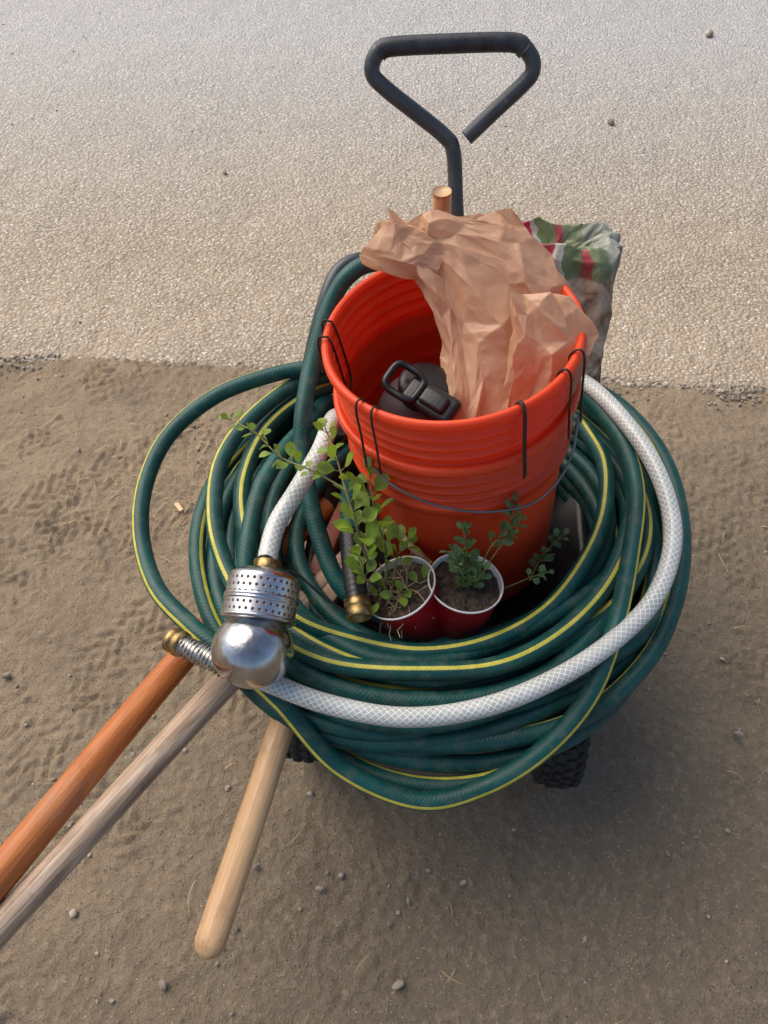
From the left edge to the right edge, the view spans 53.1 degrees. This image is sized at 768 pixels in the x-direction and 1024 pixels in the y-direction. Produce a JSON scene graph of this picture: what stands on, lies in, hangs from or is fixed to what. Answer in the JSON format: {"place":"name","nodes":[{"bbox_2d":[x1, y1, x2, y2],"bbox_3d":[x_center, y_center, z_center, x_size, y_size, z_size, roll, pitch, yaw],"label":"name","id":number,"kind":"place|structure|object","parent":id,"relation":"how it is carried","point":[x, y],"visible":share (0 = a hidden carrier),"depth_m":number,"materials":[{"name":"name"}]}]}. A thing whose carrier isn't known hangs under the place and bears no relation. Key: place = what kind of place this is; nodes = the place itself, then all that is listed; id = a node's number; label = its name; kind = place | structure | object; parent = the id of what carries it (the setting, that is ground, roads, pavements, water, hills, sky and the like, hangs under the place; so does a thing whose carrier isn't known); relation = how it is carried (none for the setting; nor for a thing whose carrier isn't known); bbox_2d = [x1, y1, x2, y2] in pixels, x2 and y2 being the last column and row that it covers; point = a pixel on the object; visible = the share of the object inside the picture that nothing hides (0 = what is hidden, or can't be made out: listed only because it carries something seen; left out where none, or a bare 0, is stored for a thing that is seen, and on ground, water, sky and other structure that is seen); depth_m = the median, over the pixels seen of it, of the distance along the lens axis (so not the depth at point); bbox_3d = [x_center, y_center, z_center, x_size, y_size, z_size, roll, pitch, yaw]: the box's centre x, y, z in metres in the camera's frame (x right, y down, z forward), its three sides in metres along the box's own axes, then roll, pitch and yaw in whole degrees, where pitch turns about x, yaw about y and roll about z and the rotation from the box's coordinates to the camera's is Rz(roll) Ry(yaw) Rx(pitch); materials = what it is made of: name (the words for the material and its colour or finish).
{"place":"outdoors","nodes":[
{"label":"outdoors","id":0,"kind":"place"},
{"bbox_2d":[0,356,767,1023],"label":"dirt ground","id":1,"kind":"structure","parent":0,"point":[660,762],"depth_m":1.25,"materials":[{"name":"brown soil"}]},
{"bbox_2d":[174,502,183,511],"bbox_3d":[-0.434,-0.011,1.626,0.010,0.008,0.030,-30,59,-21],"label":"wood chip","id":2,"kind":"object","parent":1,"relation":"on","point":[178,506],"visible":1,"depth_m":1.62,"materials":[{"name":"brown wood"}]},
{"bbox_2d":[286,32,590,788],"bbox_3d":[0.109,-0.112,1.187,0.482,0.841,0.827,5,53,3],"label":"garden cart","id":3,"kind":"object","parent":1,"relation":"on","point":[565,769],"visible":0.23,"depth_m":1.14,"materials":[{"name":"black plastic"}]},
{"bbox_2d":[0,497,334,902],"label":"shovel handle","id":4,"kind":"object","parent":3,"relation":"on","point":[23,846],"visible":0.55,"depth_m":0.84,"materials":[{"name":"orange wood"}]},
{"bbox_2d":[0,551,340,950],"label":"rake handle","id":5,"kind":"object","parent":3,"relation":"on","point":[30,893],"visible":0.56,"depth_m":0.82,"materials":[{"name":"grey wood"}]},
{"bbox_2d":[194,718,293,959],"bbox_3d":[-0.144,0.326,0.951,0.038,0.084,0.406,13,54,10],"label":"mallet handle","id":6,"kind":"object","parent":3,"relation":"attached to","point":[219,915],"visible":0.76,"depth_m":0.90,"materials":[{"name":"brown wood"}]},
{"bbox_2d":[309,500,385,603],"bbox_3d":[-0.050,0.057,1.117,0.092,0.022,0.208,15,54,11],"label":"timber offcut","id":7,"kind":"object","parent":3,"relation":"on","point":[333,531],"visible":0.05,"depth_m":1.12,"materials":[{"name":"brown wood"}]},
{"bbox_2d":[367,556,441,642],"bbox_3d":[0.035,0.125,1.006,0.120,0.139,0.097,0,53,0],"label":"plastic cup","id":8,"kind":"object","parent":3,"relation":"on","point":[421,619],"visible":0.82,"depth_m":0.96,"materials":[{"name":"plastic"}]},
{"bbox_2d":[218,409,421,588],"bbox_3d":[-0.075,-0.028,0.950,0.263,0.198,0.101,37,61,24],"label":"potted cutting","id":9,"kind":"object","parent":8,"relation":"in","point":[354,560],"visible":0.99,"depth_m":0.91,"materials":[{"name":"green plant"}]},
{"bbox_2d":[367,528,434,639],"bbox_3d":[0.021,0.085,0.984,0.097,0.080,0.160,0,53,0],"label":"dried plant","id":10,"kind":"object","parent":8,"relation":"in","point":[412,575],"visible":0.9,"depth_m":0.96,"materials":[{"name":"green plant"}]},
{"bbox_2d":[132,257,691,810],"bbox_3d":[0.070,-0.038,1.038,0.755,0.363,0.706,-34,60,-23],"label":"garden hose","id":11,"kind":"object","parent":3,"relation":"on","point":[600,589],"visible":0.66,"depth_m":0.98,"materials":[{"name":"green plastic"}]},
{"bbox_2d":[339,479,371,622],"bbox_3d":[-0.042,0.038,1.016,0.034,0.073,0.250,-4,53,-3],"label":"hose coupling","id":12,"kind":"object","parent":11,"relation":"attached to","point":[357,604],"visible":0.66,"depth_m":0.94,"materials":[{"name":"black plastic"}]},
{"bbox_2d":[256,374,682,727],"bbox_3d":[0.100,-0.026,1.014,0.577,0.152,0.602,0,53,0],"label":"braided hose","id":13,"kind":"object","parent":11,"relation":"on","point":[638,618],"visible":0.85,"depth_m":0.91,"materials":[{"name":"white plastic"}]},
{"bbox_2d":[211,557,300,688],"bbox_3d":[-0.145,0.125,0.871,0.098,0.114,0.145,0,53,0],"label":"hose strainer","id":14,"kind":"object","parent":13,"relation":"attached to","point":[252,645],"visible":1,"depth_m":0.84,"materials":[{"name":"metal"}]},
{"bbox_2d":[162,627,223,678],"bbox_3d":[-0.218,0.166,0.905,0.086,0.034,0.033,23,56,16],"label":"hose connector","id":15,"kind":"object","parent":14,"relation":"attached to","point":[179,642],"visible":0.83,"depth_m":0.90,"materials":[{"name":"metal"}]},
{"bbox_2d":[256,554,350,615],"bbox_3d":[-0.093,0.083,0.906,0.118,0.076,0.017,14,54,11],"label":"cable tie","id":16,"kind":"object","parent":13,"relation":"attached to","point":[316,590],"visible":0.85,"depth_m":0.91,"materials":[{"name":"black plastic"}]},
{"bbox_2d":[432,185,451,213],"bbox_3d":[0.085,-0.298,1.166,0.025,0.418,0.053,39,62,25],"label":"wooden stake","id":17,"kind":"object","parent":3,"relation":"in","point":[441,197],"visible":0.04,"depth_m":1.00,"materials":[{"name":"brown wood"}]},
{"bbox_2d":[333,379,580,602],"bbox_3d":[0.096,-0.059,1.076,0.317,0.389,0.302,0,53,0],"label":"bucket","id":18,"kind":"object","parent":3,"relation":"on","point":[494,485],"visible":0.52,"depth_m":0.93,"materials":[{"name":"orange plastic"}]},
{"bbox_2d":[321,271,585,467],"bbox_3d":[0.086,-0.104,1.016,0.317,0.389,0.302,0,53,0],"label":"bucket","id":19,"kind":"object","parent":18,"relation":"in","point":[382,321],"visible":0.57,"depth_m":0.88,"materials":[{"name":"orange plastic"}]},
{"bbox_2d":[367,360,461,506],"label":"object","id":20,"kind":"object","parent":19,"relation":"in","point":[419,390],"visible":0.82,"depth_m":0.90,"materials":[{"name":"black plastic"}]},
{"bbox_2d":[317,319,585,478],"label":"wire hooks","id":21,"kind":"object","parent":19,"relation":"attached to","point":[523,405],"visible":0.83,"depth_m":0.85,"materials":[{"name":"black metal"}]},
{"bbox_2d":[359,208,599,419],"bbox_3d":[0.104,-0.196,0.922,0.267,0.259,0.235,0,53,0],"label":"paper bag","id":22,"kind":"object","parent":19,"relation":"in","point":[512,323],"visible":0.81,"depth_m":0.88,"materials":[{"name":"brown paper"}]},
{"bbox_2d":[370,414,579,512],"bbox_3d":[0.114,-0.044,0.888,0.251,0.073,0.070,-10,54,-7],"label":"bucket bail","id":23,"kind":"object","parent":18,"relation":"attached to","point":[488,511],"visible":1,"depth_m":0.89,"materials":[{"name":"metal"}]},
{"bbox_2d":[427,552,503,639],"bbox_3d":[0.103,0.122,1.012,0.096,0.128,0.096,0,53,0],"label":"plastic cup","id":24,"kind":"object","parent":3,"relation":"on","point":[464,612],"visible":0.69,"depth_m":0.97,"materials":[{"name":"plastic"}]},
{"bbox_2d":[439,492,526,587],"bbox_3d":[0.120,0.043,0.935,0.108,0.136,0.061,-14,54,-10],"label":"potted seedling","id":25,"kind":"object","parent":24,"relation":"in","point":[465,558],"visible":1,"depth_m":0.94,"materials":[{"name":"green plant"}]},
{"bbox_2d":[504,528,568,588],"bbox_3d":[0.208,0.075,1.025,0.046,0.073,0.132,32,59,22],"label":"weed seedling","id":26,"kind":"object","parent":3,"relation":"in","point":[542,569],"visible":0.99,"depth_m":1.04,"materials":[{"name":"green plant"}]},
{"bbox_2d":[522,217,622,413],"bbox_3d":[0.260,-0.280,1.207,0.191,0.293,0.210,0,53,0],"label":"potting soil bag","id":27,"kind":"object","parent":3,"relation":"on","point":[587,257],"visible":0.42,"depth_m":1.14,"materials":[{"name":"plastic"}]},
{"bbox_2d":[0,0,767,396],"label":"asphalt road","id":28,"kind":"structure","parent":0,"point":[208,262],"depth_m":2.46,"materials":[{"name":"grey asphalt"}]},
{"bbox_2d":[0,8,767,1023],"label":"gravel","id":29,"kind":"structure","parent":0,"point":[162,984],"depth_m":1.72,"materials":[{"name":"grey gravel"}]}
]}

